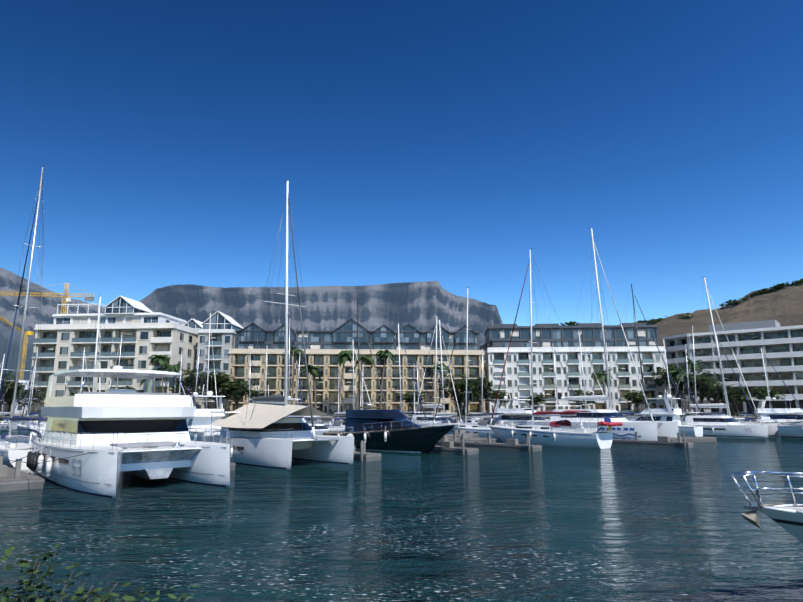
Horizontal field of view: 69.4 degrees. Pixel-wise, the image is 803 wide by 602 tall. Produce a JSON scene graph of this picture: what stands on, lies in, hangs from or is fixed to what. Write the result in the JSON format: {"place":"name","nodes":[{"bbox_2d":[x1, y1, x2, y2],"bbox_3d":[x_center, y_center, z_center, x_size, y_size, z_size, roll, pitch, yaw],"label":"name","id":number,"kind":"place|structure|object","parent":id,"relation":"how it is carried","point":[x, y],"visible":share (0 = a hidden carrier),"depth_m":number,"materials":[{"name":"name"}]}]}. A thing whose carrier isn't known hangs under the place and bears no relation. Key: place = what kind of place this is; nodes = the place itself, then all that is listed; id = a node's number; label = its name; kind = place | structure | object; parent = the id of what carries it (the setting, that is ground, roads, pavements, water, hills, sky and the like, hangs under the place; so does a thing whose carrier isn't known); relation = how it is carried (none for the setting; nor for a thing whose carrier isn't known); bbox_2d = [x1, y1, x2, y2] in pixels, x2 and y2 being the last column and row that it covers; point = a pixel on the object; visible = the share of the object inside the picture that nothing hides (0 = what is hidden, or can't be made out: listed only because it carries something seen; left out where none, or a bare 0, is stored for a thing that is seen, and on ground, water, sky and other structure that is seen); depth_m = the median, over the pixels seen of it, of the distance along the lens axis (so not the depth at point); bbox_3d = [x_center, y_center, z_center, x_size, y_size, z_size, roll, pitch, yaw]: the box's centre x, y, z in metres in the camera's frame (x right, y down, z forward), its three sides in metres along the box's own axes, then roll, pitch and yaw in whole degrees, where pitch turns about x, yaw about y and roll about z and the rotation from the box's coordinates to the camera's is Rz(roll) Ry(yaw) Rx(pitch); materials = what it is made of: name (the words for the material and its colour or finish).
{"place":"outdoors","nodes":[
{"label":"outdoors","id":0,"kind":"place"},
{"bbox_2d":[2,380,28,412],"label":"low white building","id":1,"kind":"structure","parent":0,"point":[18,408],"depth_m":195.91,"materials":[{"name":"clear glass"}]},
{"bbox_2d":[0,533,199,601],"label":"shrub","id":2,"kind":"object","parent":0,"point":[6,591],"visible":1,"depth_m":3.43,"materials":[{"name":"green plant"}]},
{"bbox_2d":[0,268,502,380],"bbox_3d":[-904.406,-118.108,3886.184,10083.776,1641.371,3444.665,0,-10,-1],"label":"table mountain","id":3,"kind":"structure","parent":0,"point":[419,306],"depth_m":5409.32,"materials":[{"name":"grey stone"}]},
{"bbox_2d":[226,318,484,415],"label":"long tan building","id":4,"kind":"structure","parent":0,"point":[325,348],"depth_m":142.14,"materials":[{"name":"stone"}]},
{"bbox_2d":[1,409,756,423],"bbox_3d":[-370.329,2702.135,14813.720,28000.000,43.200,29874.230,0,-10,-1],"label":"ground","id":5,"kind":"structure","parent":0,"point":[326,419],"depth_m":123.80,"materials":[{"name":"grey concrete"}]},
{"bbox_2d":[0,370,18,386],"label":"tree","id":6,"kind":"object","parent":5,"relation":"on","point":[9,374],"visible":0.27,"depth_m":147.98,"materials":[{"name":"green plant"}]},
{"bbox_2d":[0,379,23,416],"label":"tree","id":7,"kind":"object","parent":5,"relation":"on","point":[10,390],"visible":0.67,"depth_m":128.91,"materials":[{"name":"green plant"}]},
{"bbox_2d":[2,387,25,415],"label":"tree","id":8,"kind":"object","parent":5,"relation":"on","point":[8,403],"visible":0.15,"depth_m":135.51,"materials":[{"name":"green plant"}]},
{"bbox_2d":[16,389,45,416],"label":"tree","id":9,"kind":"object","parent":5,"relation":"on","point":[37,397],"visible":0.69,"depth_m":126.39,"materials":[{"name":"green plant"}]},
{"bbox_2d":[0,283,94,379],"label":"tower cranes","id":10,"kind":"object","parent":5,"relation":"on","point":[89,298],"visible":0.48,"depth_m":301.83},
{"bbox_2d":[25,296,196,415],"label":"apartment building","id":11,"kind":"structure","parent":5,"relation":"on","point":[147,333],"depth_m":134.33,"materials":[{"name":"white paint"}]},
{"bbox_2d":[139,368,164,392],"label":"palm","id":12,"kind":"object","parent":5,"relation":"on","point":[144,380],"visible":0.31,"depth_m":127.83,"materials":[{"name":"green plant"}]},
{"bbox_2d":[148,354,169,392],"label":"palm","id":13,"kind":"object","parent":5,"relation":"on","point":[161,359],"visible":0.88,"depth_m":128.28,"materials":[{"name":"green plant"}]},
{"bbox_2d":[163,363,184,390],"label":"palm","id":14,"kind":"object","parent":5,"relation":"on","point":[173,368],"visible":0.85,"depth_m":130.00,"materials":[{"name":"green plant"}]},
{"bbox_2d":[168,368,213,406],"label":"tree","id":15,"kind":"object","parent":5,"relation":"on","point":[186,382],"visible":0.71,"depth_m":128.18,"materials":[{"name":"green plant"}]},
{"bbox_2d":[184,311,242,414],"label":"apartment building","id":16,"kind":"structure","parent":5,"relation":"on","point":[223,327],"depth_m":140.66,"materials":[{"name":"white paint"}]},
{"bbox_2d":[198,370,235,408],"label":"tree","id":17,"kind":"object","parent":5,"relation":"on","point":[220,379],"visible":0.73,"depth_m":129.50,"materials":[{"name":"green plant"}]},
{"bbox_2d":[217,378,255,408],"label":"tree","id":18,"kind":"object","parent":5,"relation":"on","point":[230,387],"visible":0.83,"depth_m":128.26,"materials":[{"name":"green plant"}]},
{"bbox_2d":[245,389,269,402],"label":"tree","id":19,"kind":"object","parent":5,"relation":"on","point":[255,393],"visible":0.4,"depth_m":129.26,"materials":[{"name":"green plant"}]},
{"bbox_2d":[283,346,304,404],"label":"palm","id":20,"kind":"object","parent":5,"relation":"on","point":[296,350],"visible":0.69,"depth_m":130.90,"materials":[{"name":"green plant"}]},
{"bbox_2d":[300,365,321,408],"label":"palm","id":21,"kind":"object","parent":5,"relation":"on","point":[311,368],"visible":0.9,"depth_m":132.29,"materials":[{"name":"green plant"}]},
{"bbox_2d":[337,350,357,415],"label":"palm","id":22,"kind":"object","parent":5,"relation":"on","point":[343,356],"visible":0.88,"depth_m":131.15,"materials":[{"name":"green plant"}]},
{"bbox_2d":[354,355,374,408],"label":"palm","id":23,"kind":"object","parent":5,"relation":"on","point":[367,359],"visible":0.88,"depth_m":133.00,"materials":[{"name":"green plant"}]},
{"bbox_2d":[4,411,756,416],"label":"quay hedge shrubs","id":24,"kind":"object","parent":5,"relation":"on","point":[469,412],"visible":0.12,"depth_m":126.61,"materials":[{"name":"green plant"}]},
{"bbox_2d":[375,349,396,408],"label":"palm","id":25,"kind":"object","parent":5,"relation":"on","point":[385,354],"visible":0.96,"depth_m":131.56,"materials":[{"name":"green plant"}]},
{"bbox_2d":[398,391,425,415],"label":"tree","id":26,"kind":"object","parent":5,"relation":"on","point":[410,398],"visible":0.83,"depth_m":131.39,"materials":[{"name":"green plant"}]},
{"bbox_2d":[430,362,451,412],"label":"palm","id":27,"kind":"object","parent":5,"relation":"on","point":[440,372],"visible":0.62,"depth_m":133.04,"materials":[{"name":"green plant"}]},
{"bbox_2d":[436,373,478,415],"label":"tree","id":28,"kind":"object","parent":5,"relation":"on","point":[450,384],"visible":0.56,"depth_m":130.74,"materials":[{"name":"green plant"}]},
{"bbox_2d":[451,383,480,413],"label":"tree","id":29,"kind":"object","parent":5,"relation":"on","point":[474,392],"visible":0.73,"depth_m":128.38,"materials":[{"name":"green plant"}]},
{"bbox_2d":[462,376,493,412],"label":"tree","id":30,"kind":"object","parent":5,"relation":"on","point":[479,382],"visible":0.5,"depth_m":131.82,"materials":[{"name":"green plant"}]},
{"bbox_2d":[483,390,511,407],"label":"tree","id":31,"kind":"object","parent":5,"relation":"on","point":[493,395],"visible":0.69,"depth_m":131.93,"materials":[{"name":"green plant"}]},
{"bbox_2d":[480,339,545,411],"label":"apartment building","id":32,"kind":"structure","parent":5,"relation":"on","point":[513,343],"depth_m":150.87,"materials":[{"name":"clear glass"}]},
{"bbox_2d":[525,394,547,409],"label":"tree","id":33,"kind":"object","parent":5,"relation":"on","point":[537,398],"visible":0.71,"depth_m":133.26,"materials":[{"name":"green plant"}]},
{"bbox_2d":[484,323,668,414],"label":"apartment building","id":34,"kind":"structure","parent":5,"relation":"on","point":[512,375],"depth_m":148.81,"materials":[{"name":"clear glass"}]},
{"bbox_2d":[569,389,596,408],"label":"tree","id":35,"kind":"object","parent":5,"relation":"on","point":[581,393],"visible":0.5,"depth_m":132.57,"materials":[{"name":"green plant"}]},
{"bbox_2d":[590,369,613,408],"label":"palm","id":36,"kind":"object","parent":5,"relation":"on","point":[598,373],"visible":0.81,"depth_m":135.07,"materials":[{"name":"green plant"}]},
{"bbox_2d":[624,390,651,412],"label":"tree","id":37,"kind":"object","parent":5,"relation":"on","point":[635,398],"visible":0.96,"depth_m":134.59,"materials":[{"name":"green plant"}]},
{"bbox_2d":[648,364,698,415],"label":"tree","id":38,"kind":"object","parent":5,"relation":"on","point":[660,374],"visible":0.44,"depth_m":140.10,"materials":[{"name":"green plant"}]},
{"bbox_2d":[666,368,689,401],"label":"palm","id":39,"kind":"object","parent":5,"relation":"on","point":[676,374],"visible":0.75,"depth_m":133.06,"materials":[{"name":"green plant"}]},
{"bbox_2d":[661,334,705,414],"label":"building slab","id":40,"kind":"structure","parent":5,"relation":"on","point":[675,345],"depth_m":155.93,"materials":[{"name":"white concrete"}]},
{"bbox_2d":[669,373,712,415],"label":"tree","id":41,"kind":"object","parent":5,"relation":"on","point":[701,382],"visible":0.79,"depth_m":132.00,"materials":[{"name":"green plant"}]},
{"bbox_2d":[683,358,702,414],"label":"palm","id":42,"kind":"object","parent":5,"relation":"on","point":[689,364],"visible":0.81,"depth_m":136.02,"materials":[{"name":"green plant"}]},
{"bbox_2d":[679,369,719,411],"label":"tree","id":43,"kind":"object","parent":5,"relation":"on","point":[701,397],"visible":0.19,"depth_m":139.15,"materials":[{"name":"green plant"}]},
{"bbox_2d":[701,379,728,411],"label":"tree","id":44,"kind":"object","parent":5,"relation":"on","point":[717,392],"visible":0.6,"depth_m":133.21,"materials":[{"name":"green plant"}]},
{"bbox_2d":[719,384,752,415],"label":"tree","id":45,"kind":"object","parent":5,"relation":"on","point":[741,395],"visible":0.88,"depth_m":130.18,"materials":[{"name":"green plant"}]},
{"bbox_2d":[686,320,802,415],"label":"apartment building","id":46,"kind":"structure","parent":5,"relation":"on","point":[780,346],"depth_m":143.25,"materials":[{"name":"white concrete"}]},
{"bbox_2d":[750,386,785,407],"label":"tree","id":47,"kind":"object","parent":5,"relation":"on","point":[763,391],"visible":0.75,"depth_m":129.41,"materials":[{"name":"green plant"}]},
{"bbox_2d":[0,431,802,601],"bbox_3d":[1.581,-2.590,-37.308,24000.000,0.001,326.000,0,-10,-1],"label":"water","id":48,"kind":"structure","parent":0,"point":[622,523],"depth_m":20.07,"materials":[{"name":"teal liquid"}]},
{"bbox_2d":[0,354,11,430],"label":"sailboat row","id":49,"kind":"object","parent":48,"relation":"on","point":[4,426],"visible":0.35,"depth_m":105.25,"materials":[{"name":"white"}]},
{"bbox_2d":[0,162,47,469],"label":"sailboat","id":50,"kind":"object","parent":48,"relation":"on","point":[12,447],"visible":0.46,"depth_m":47.47,"materials":[{"name":"white"}]},
{"bbox_2d":[8,365,46,431],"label":"sailboat row","id":51,"kind":"object","parent":48,"relation":"on","point":[14,426],"visible":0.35,"depth_m":104.31,"materials":[{"name":"white"}]},
{"bbox_2d":[17,347,45,434],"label":"sailboat","id":52,"kind":"object","parent":48,"relation":"on","point":[30,425],"visible":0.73,"depth_m":94.17,"materials":[{"name":"white"}]},
{"bbox_2d":[69,347,89,393],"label":"sailboat row","id":53,"kind":"object","parent":48,"relation":"on","point":[82,368],"visible":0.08,"depth_m":105.69,"materials":[{"name":"white"}]},
{"bbox_2d":[70,296,111,393],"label":"sailboat","id":54,"kind":"object","parent":48,"relation":"on","point":[96,357],"visible":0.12,"depth_m":77.15,"materials":[{"name":"white metal"}]},
{"bbox_2d":[109,329,127,388],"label":"sailboat","id":55,"kind":"object","parent":48,"relation":"on","point":[121,340],"visible":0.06,"depth_m":93.54,"materials":[{"name":"white"}]},
{"bbox_2d":[4,366,242,499],"bbox_3d":[-16.515,6.869,35.390,13.027,8.742,16.467,9,-14,-41],"label":"power catamaran","id":56,"kind":"object","parent":48,"relation":"on","point":[94,443],"visible":0.98,"depth_m":32.58,"materials":[{"name":"white plastic"}]},
{"bbox_2d":[175,354,183,392],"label":"sailboat row","id":57,"kind":"object","parent":48,"relation":"on","point":[181,359],"visible":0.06,"depth_m":119.91,"materials":[{"name":"white"}]},
{"bbox_2d":[187,344,208,406],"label":"sailboat","id":58,"kind":"object","parent":48,"relation":"on","point":[199,352],"visible":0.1,"depth_m":104.69,"materials":[{"name":"white metal"}]},
{"bbox_2d":[185,386,225,440],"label":"motor yacht","id":59,"kind":"object","parent":48,"relation":"on","point":[201,418],"visible":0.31,"depth_m":65.11,"materials":[{"name":"white"}]},
{"bbox_2d":[195,312,217,408],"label":"sailboat","id":60,"kind":"object","parent":48,"relation":"on","point":[209,346],"visible":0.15,"depth_m":96.81,"materials":[{"name":"white"}]},
{"bbox_2d":[232,350,260,410],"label":"sailboat","id":61,"kind":"object","parent":48,"relation":"on","point":[249,379],"visible":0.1,"depth_m":99.05,"materials":[{"name":"white metal"}]},
{"bbox_2d":[259,349,269,400],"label":"sailboat row","id":62,"kind":"object","parent":48,"relation":"on","point":[266,361],"visible":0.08,"depth_m":117.78,"materials":[{"name":"white"}]},
{"bbox_2d":[201,180,353,469],"bbox_3d":[-10.053,1.212,47.800,7.492,24.350,13.493,9,-14,-41],"label":"catamaran","id":63,"kind":"object","parent":48,"relation":"on","point":[264,434],"visible":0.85,"depth_m":44.56,"materials":[{"name":"white plastic"}]},
{"bbox_2d":[272,318,305,419],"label":"sailboat","id":64,"kind":"object","parent":48,"relation":"on","point":[289,326],"visible":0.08,"depth_m":97.90,"materials":[{"name":"white metal"}]},
{"bbox_2d":[282,391,320,423],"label":"motor yacht","id":65,"kind":"object","parent":48,"relation":"on","point":[314,421],"visible":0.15,"depth_m":86.13,"materials":[{"name":"white"}]},
{"bbox_2d":[289,353,318,423],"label":"sailboat","id":66,"kind":"object","parent":48,"relation":"on","point":[299,359],"visible":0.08,"depth_m":102.76,"materials":[{"name":"white"}]},
{"bbox_2d":[288,416,343,434],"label":"cruiser","id":67,"kind":"object","parent":48,"relation":"on","point":[323,428],"visible":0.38,"depth_m":74.31,"materials":[{"name":"white plastic"}]},
{"bbox_2d":[331,377,344,422],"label":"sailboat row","id":68,"kind":"object","parent":48,"relation":"on","point":[338,401],"visible":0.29,"depth_m":118.20,"materials":[{"name":"white metal"}]},
{"bbox_2d":[321,341,372,426],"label":"sailboat","id":69,"kind":"object","parent":48,"relation":"on","point":[344,419],"visible":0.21,"depth_m":100.65,"materials":[{"name":"white metal"}]},
{"bbox_2d":[320,298,386,429],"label":"sailboat","id":70,"kind":"object","parent":48,"relation":"on","point":[336,423],"visible":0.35,"depth_m":80.84,"materials":[{"name":"white"}]},
{"bbox_2d":[356,367,367,408],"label":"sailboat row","id":71,"kind":"object","parent":48,"relation":"on","point":[361,402],"visible":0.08,"depth_m":105.19,"materials":[{"name":"white"}]},
{"bbox_2d":[0,422,778,491],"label":"marina pontoons","id":72,"kind":"object","parent":48,"relation":"on","point":[457,442],"visible":0.21,"depth_m":56.52,"materials":[{"name":"grey wood"}]},
{"bbox_2d":[322,400,458,452],"bbox_3d":[-0.991,12.557,57.529,5.508,6.245,17.215,10,-14,-43],"label":"motor yacht","id":73,"kind":"object","parent":48,"relation":"on","point":[388,430],"visible":0.81,"depth_m":55.77,"materials":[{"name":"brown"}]},
{"bbox_2d":[373,323,428,426],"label":"sailboat","id":74,"kind":"object","parent":48,"relation":"on","point":[400,403],"visible":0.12,"depth_m":88.64,"materials":[{"name":"white metal"}]},
{"bbox_2d":[408,367,419,420],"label":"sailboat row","id":75,"kind":"object","parent":48,"relation":"on","point":[414,395],"visible":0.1,"depth_m":104.92,"materials":[{"name":"white"}]},
{"bbox_2d":[400,360,433,420],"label":"sailboat","id":76,"kind":"object","parent":48,"relation":"on","point":[408,413],"visible":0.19,"depth_m":104.54,"materials":[{"name":"white"}]},
{"bbox_2d":[415,315,473,426],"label":"sailboat","id":77,"kind":"object","parent":48,"relation":"on","point":[442,413],"visible":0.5,"depth_m":95.44,"materials":[{"name":"white metal"}]},
{"bbox_2d":[412,317,477,425],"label":"sailboat","id":78,"kind":"object","parent":48,"relation":"on","point":[419,418],"visible":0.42,"depth_m":96.84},
{"bbox_2d":[456,417,480,422],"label":"cruiser","id":79,"kind":"object","parent":48,"relation":"on","point":[476,420],"visible":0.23,"depth_m":105.18,"materials":[{"name":"white"}]},
{"bbox_2d":[432,287,516,437],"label":"sailboat","id":80,"kind":"object","parent":48,"relation":"on","point":[481,429],"visible":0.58,"depth_m":83.92,"materials":[{"name":"white"}]},
{"bbox_2d":[460,347,515,426],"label":"sailboat","id":81,"kind":"object","parent":48,"relation":"on","point":[502,413],"visible":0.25,"depth_m":98.09,"materials":[{"name":"white"}]},
{"bbox_2d":[493,394,549,426],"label":"motor yacht","id":82,"kind":"object","parent":48,"relation":"on","point":[518,415],"visible":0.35,"depth_m":94.14,"materials":[{"name":"white"}]},
{"bbox_2d":[529,343,580,418],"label":"sailboat","id":83,"kind":"object","parent":48,"relation":"on","point":[556,382],"visible":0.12,"depth_m":107.18,"materials":[{"name":"white metal"}]},
{"bbox_2d":[489,248,622,448],"bbox_3d":[16.439,5.031,67.364,4.907,24.200,16.536,10,-14,-43],"label":"sailboat","id":84,"kind":"object","parent":48,"relation":"on","point":[554,434],"visible":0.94,"depth_m":63.86,"materials":[{"name":"white plastic"}]},
{"bbox_2d":[604,417,610,422],"bbox_3d":[21.425,12.885,60.575,0.981,1.503,0.065,-10,-14,42],"label":"flag","id":85,"kind":"object","parent":84,"relation":"on","point":[606,419],"visible":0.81,"depth_m":60.58,"materials":[{"name":"fabric"}]},
{"bbox_2d":[559,333,609,408],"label":"sailboat","id":86,"kind":"object","parent":48,"relation":"on","point":[585,405],"visible":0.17,"depth_m":91.86,"materials":[{"name":"white metal"}]},
{"bbox_2d":[527,227,678,440],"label":"sailboat","id":87,"kind":"object","parent":48,"relation":"on","point":[650,430],"visible":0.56,"depth_m":73.48,"materials":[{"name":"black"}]},
{"bbox_2d":[604,342,617,410],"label":"sailboat row","id":88,"kind":"object","parent":48,"relation":"on","point":[611,380],"visible":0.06,"depth_m":107.65,"materials":[{"name":"white"}]},
{"bbox_2d":[595,284,687,420],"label":"sailboat","id":89,"kind":"object","parent":48,"relation":"on","point":[635,414],"visible":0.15,"depth_m":97.01,"materials":[{"name":"white"}]},
{"bbox_2d":[623,389,702,436],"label":"motor yacht","id":90,"kind":"object","parent":48,"relation":"on","point":[667,414],"visible":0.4,"depth_m":82.34,"materials":[{"name":"white"}]},
{"bbox_2d":[636,338,702,423],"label":"sailboat","id":91,"kind":"object","parent":48,"relation":"on","point":[671,403],"visible":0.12,"depth_m":92.16,"materials":[{"name":"white metal"}]},
{"bbox_2d":[681,343,704,423],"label":"sailboat row","id":92,"kind":"object","parent":48,"relation":"on","point":[687,373],"visible":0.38,"depth_m":108.98,"materials":[{"name":"white metal"}]},
{"bbox_2d":[672,326,743,422],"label":"sailboat","id":93,"kind":"object","parent":48,"relation":"on","point":[696,408],"visible":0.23,"depth_m":98.53,"materials":[{"name":"white metal"}]},
{"bbox_2d":[693,333,759,423],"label":"sailboat","id":94,"kind":"object","parent":48,"relation":"on","point":[727,413],"visible":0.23,"depth_m":102.41,"materials":[{"name":"white metal"}]},
{"bbox_2d":[680,277,778,437],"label":"catamaran","id":95,"kind":"object","parent":48,"relation":"on","point":[721,426],"visible":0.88,"depth_m":86.04,"materials":[{"name":"white plastic"}]},
{"bbox_2d":[729,471,802,541],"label":"boat bow","id":96,"kind":"object","parent":48,"relation":"on","point":[788,518],"visible":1,"depth_m":11.64,"materials":[{"name":"white plastic"}]},
{"bbox_2d":[735,347,801,425],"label":"sailboat","id":97,"kind":"object","parent":48,"relation":"on","point":[747,419],"visible":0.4,"depth_m":101.99,"materials":[{"name":"white metal"}]},
{"bbox_2d":[738,396,802,423],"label":"motor yacht","id":98,"kind":"object","parent":48,"relation":"in","point":[777,414],"visible":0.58,"depth_m":100.01,"materials":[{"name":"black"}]},
{"bbox_2d":[777,398,802,437],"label":"motor yacht","id":99,"kind":"object","parent":48,"relation":"on","point":[792,431],"visible":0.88,"depth_m":81.55,"materials":[{"name":"white plastic"}]},
{"bbox_2d":[792,412,802,424],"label":"boat","id":100,"kind":"object","parent":48,"relation":"on","point":[796,419],"visible":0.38,"depth_m":93.63,"materials":[{"name":"white plastic"}]},
{"bbox_2d":[0,0,802,325],"label":"sky","id":101,"kind":"structure","parent":0,"point":[446,142],"materials":[{"name":"blue"}]},
{"bbox_2d":[649,284,802,408],"bbox_3d":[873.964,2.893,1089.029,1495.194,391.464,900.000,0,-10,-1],"label":"hill","id":102,"kind":"structure","parent":0,"point":[783,307],"depth_m":1332.02,"materials":[{"name":"brown soil"}]},
{"bbox_2d":[560,278,802,325],"bbox_3d":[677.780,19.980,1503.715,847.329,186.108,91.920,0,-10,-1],"label":"trees","id":103,"kind":"object","parent":102,"relation":"on","point":[761,291],"visible":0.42,"depth_m":1492.46,"materials":[{"name":"green plant"}]}
]}

